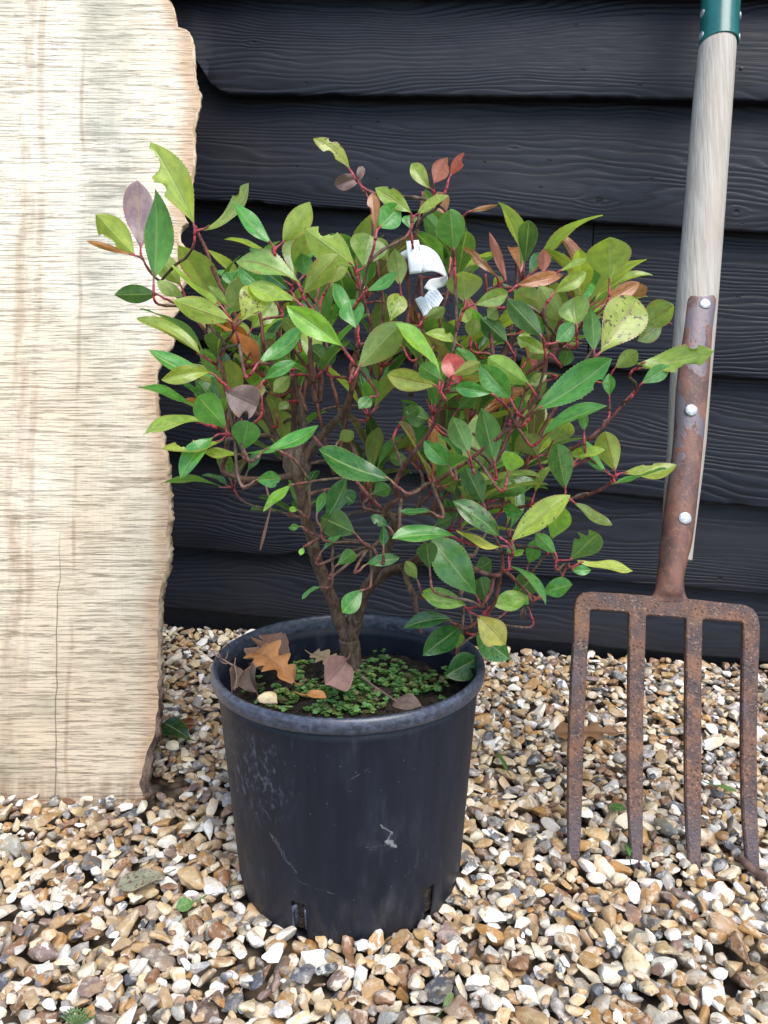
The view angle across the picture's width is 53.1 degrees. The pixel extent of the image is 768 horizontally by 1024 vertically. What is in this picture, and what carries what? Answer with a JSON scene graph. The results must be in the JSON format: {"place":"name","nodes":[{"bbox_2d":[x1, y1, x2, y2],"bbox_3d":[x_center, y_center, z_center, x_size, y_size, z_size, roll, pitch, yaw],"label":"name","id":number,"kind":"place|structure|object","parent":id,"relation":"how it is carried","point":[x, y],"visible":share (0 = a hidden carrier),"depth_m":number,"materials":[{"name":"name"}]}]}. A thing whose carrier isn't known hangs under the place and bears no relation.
{"place":"outdoors","nodes":[
{"label":"outdoors","id":0,"kind":"place"},
{"bbox_2d":[0,624,767,1023],"bbox_3d":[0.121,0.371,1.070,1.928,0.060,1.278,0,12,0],"label":"gravel","id":1,"kind":"structure","parent":0,"point":[644,952],"depth_m":0.84,"materials":[{"name":"beige gravel"}]},
{"bbox_2d":[61,1006,94,1023],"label":"conifer sprig","id":2,"kind":"object","parent":1,"relation":"on","point":[72,1018],"visible":1,"depth_m":0.67,"materials":[{"name":"green plant"}]},
{"bbox_2d":[0,0,202,809],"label":"sawn plank","id":3,"kind":"object","parent":1,"relation":"on","point":[97,97],"visible":0.87,"depth_m":1.06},
{"bbox_2d":[118,868,175,891],"bbox_3d":[-0.261,0.403,0.844,0.060,0.010,0.024,-1,12,-6],"label":"fallen leaf","id":4,"kind":"object","parent":1,"relation":"on","point":[133,880],"visible":1,"depth_m":0.84,"materials":[{"name":"beige plant"}]},
{"bbox_2d":[161,717,195,740],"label":"fallen leaf","id":5,"kind":"object","parent":1,"relation":"on","point":[175,726],"visible":0.95,"depth_m":1.17,"materials":[{"name":"green plant"}]},
{"bbox_2d":[181,717,196,728],"bbox_3d":[-0.316,0.327,1.191,0.052,0.012,0.018,0,12,0],"label":"pebble","id":6,"kind":"object","parent":1,"relation":"on","point":[190,723],"visible":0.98,"depth_m":1.19,"materials":[{"name":"brown stone"}]},
{"bbox_2d":[177,894,206,911],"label":"fallen leaf","id":7,"kind":"object","parent":1,"relation":"on","point":[184,904],"visible":1,"depth_m":0.81,"materials":[{"name":"green plant"}]},
{"bbox_2d":[192,990,220,1014],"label":"dry twig","id":8,"kind":"object","parent":1,"relation":"on","point":[204,1001],"visible":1,"depth_m":0.69,"materials":[{"name":"wood"}]},
{"bbox_2d":[210,614,484,944],"bbox_3d":[-0.039,0.288,0.876,0.300,0.261,0.300,0,12,0],"label":"plant pot","id":9,"kind":"object","parent":1,"relation":"on","point":[353,828],"visible":0.91,"depth_m":0.76,"materials":[{"name":"black plastic"}]},
{"bbox_2d":[208,647,236,690],"bbox_3d":[-0.165,0.163,0.810,0.045,0.037,0.017,11,16,42],"label":"dry twig","id":10,"kind":"object","parent":9,"relation":"on","point":[231,664],"visible":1,"depth_m":0.81,"materials":[{"name":"wood"}]},
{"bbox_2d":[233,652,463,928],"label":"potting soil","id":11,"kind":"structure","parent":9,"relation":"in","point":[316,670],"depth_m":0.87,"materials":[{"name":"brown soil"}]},
{"bbox_2d":[230,666,242,692],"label":"fallen leaf","id":12,"kind":"object","parent":11,"relation":"on","point":[233,674],"visible":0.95,"depth_m":0.81,"materials":[{"name":"brown plant"}]},
{"bbox_2d":[238,663,258,696],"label":"fallen leaf","id":13,"kind":"object","parent":11,"relation":"on","point":[246,680],"visible":0.98,"depth_m":0.80,"materials":[{"name":"brown plant"}]},
{"bbox_2d":[244,632,289,670],"bbox_3d":[-0.140,0.162,0.873,0.041,0.033,0.067,5,12,22],"label":"oak leaf","id":14,"kind":"object","parent":11,"relation":"on","point":[283,647],"visible":0.47,"depth_m":0.89,"materials":[{"name":"brown plant"}]},
{"bbox_2d":[257,691,277,704],"bbox_3d":[-0.116,0.183,0.757,0.020,0.014,0.013,-4,12,-18],"label":"stone chip","id":15,"kind":"object","parent":11,"relation":"on","point":[268,697],"visible":1,"depth_m":0.75,"materials":[{"name":"beige stone"}]},
{"bbox_2d":[244,640,300,685],"bbox_3d":[-0.118,0.158,0.812,0.038,0.034,0.086,-11,16,-43],"label":"oak leaf","id":16,"kind":"object","parent":11,"relation":"on","point":[268,656],"visible":1,"depth_m":0.81,"materials":[{"name":"orange plant"}]},
{"bbox_2d":[294,690,326,697],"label":"fallen leaf","id":17,"kind":"object","parent":11,"relation":"on","point":[316,693],"visible":1,"depth_m":0.76,"materials":[{"name":"orange plant"}]},
{"bbox_2d":[305,649,336,664],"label":"fallen leaf","id":18,"kind":"object","parent":11,"relation":"on","point":[318,655],"visible":0.73,"depth_m":0.86,"materials":[{"name":"beige plant"}]},
{"bbox_2d":[324,653,353,690],"bbox_3d":[-0.040,0.162,0.807,0.022,0.034,0.066,4,12,19],"label":"fallen leaf","id":19,"kind":"object","parent":11,"relation":"on","point":[338,672],"visible":1,"depth_m":0.79,"materials":[{"name":"plant"}]},
{"bbox_2d":[241,648,460,717],"bbox_3d":[-0.043,0.187,0.897,0.238,0.039,0.182,-7,13,-29],"label":"moss","id":20,"kind":"object","parent":11,"relation":"on","point":[346,704],"visible":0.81,"depth_m":0.85,"materials":[{"name":"green plant"}]},
{"bbox_2d":[361,675,396,701],"bbox_3d":[-0.005,0.181,0.790,0.003,0.010,0.058,-9,15,-37],"label":"dry stick","id":21,"kind":"object","parent":11,"relation":"on","point":[372,685],"visible":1,"depth_m":0.79,"materials":[{"name":"brown wood"}]},
{"bbox_2d":[87,137,713,680],"bbox_3d":[0.015,-0.080,0.818,0.597,0.553,0.423,0,12,0],"label":"garden shrub","id":22,"kind":"object","parent":11,"relation":"on","point":[459,451],"visible":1,"depth_m":0.73,"materials":[{"name":"green plant"}]},
{"bbox_2d":[400,240,447,315],"bbox_3d":[0.044,-0.231,0.760,0.046,0.073,0.043,-4,12,-19],"label":"plant label","id":23,"kind":"object","parent":22,"relation":"attached to","point":[422,258],"visible":0.99,"depth_m":0.75,"materials":[{"name":"white plastic"}]},
{"bbox_2d":[393,694,422,709],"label":"fallen leaf","id":24,"kind":"object","parent":11,"relation":"on","point":[407,701],"visible":1,"depth_m":0.76,"materials":[{"name":"brown plant"}]},
{"bbox_2d":[434,992,453,1018],"bbox_3d":[0.053,0.439,0.683,0.006,0.003,0.033,8,14,35],"label":"grass blade","id":25,"kind":"object","parent":1,"relation":"on","point":[448,999],"depth_m":0.69,"materials":[{"name":"green plant"}]},
{"bbox_2d":[158,0,767,681],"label":"weatherboard wall","id":26,"kind":"structure","parent":1,"relation":"on","point":[548,118],"depth_m":1.36,"materials":[{"name":"black wood"}]},
{"bbox_2d":[497,753,511,776],"bbox_3d":[0.169,0.356,1.083,0.007,0.006,0.066,-1,12,-7],"label":"grass blade","id":27,"kind":"object","parent":1,"relation":"on","point":[503,761],"depth_m":1.08,"materials":[{"name":"green plant"}]},
{"bbox_2d":[545,794,609,806],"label":"dry twig","id":28,"kind":"object","parent":1,"relation":"on","point":[566,802],"visible":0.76,"depth_m":1.00,"materials":[{"name":"brown wood"}]},
{"bbox_2d":[555,722,625,740],"bbox_3d":[0.316,0.333,1.173,0.109,0.019,0.041,0,12,0],"label":"oak leaf","id":29,"kind":"object","parent":1,"relation":"on","point":[594,730],"visible":0.75,"depth_m":1.18,"materials":[{"name":"brown plant"}]},
{"bbox_2d":[610,803,626,810],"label":"fallen leaf","id":30,"kind":"object","parent":1,"relation":"on","point":[617,806],"visible":0.94,"depth_m":0.98,"materials":[{"name":"green plant"}]},
{"bbox_2d":[626,842,631,863],"bbox_3d":[0.286,0.396,0.895,0.010,0.004,0.040,0,12,0],"label":"grass blade","id":31,"kind":"object","parent":1,"relation":"on","point":[628,848],"depth_m":0.90,"materials":[{"name":"green plant"}]},
{"bbox_2d":[567,0,759,890],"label":"garden fork","id":32,"kind":"object","parent":1,"relation":"on","point":[697,291],"visible":0.97,"depth_m":0.95,"materials":[{"name":"metal"}]},
{"bbox_2d":[701,780,736,790],"bbox_3d":[0.449,0.367,1.031,0.046,0.005,0.006,6,13,27],"label":"grass blade","id":33,"kind":"object","parent":1,"relation":"on","point":[727,787],"depth_m":1.03,"materials":[{"name":"green plant"}]},
{"bbox_2d":[737,854,767,887],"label":"dry stick","id":34,"kind":"object","parent":1,"relation":"on","point":[757,873],"visible":1,"depth_m":0.87,"materials":[{"name":"brown wood"}]}
]}

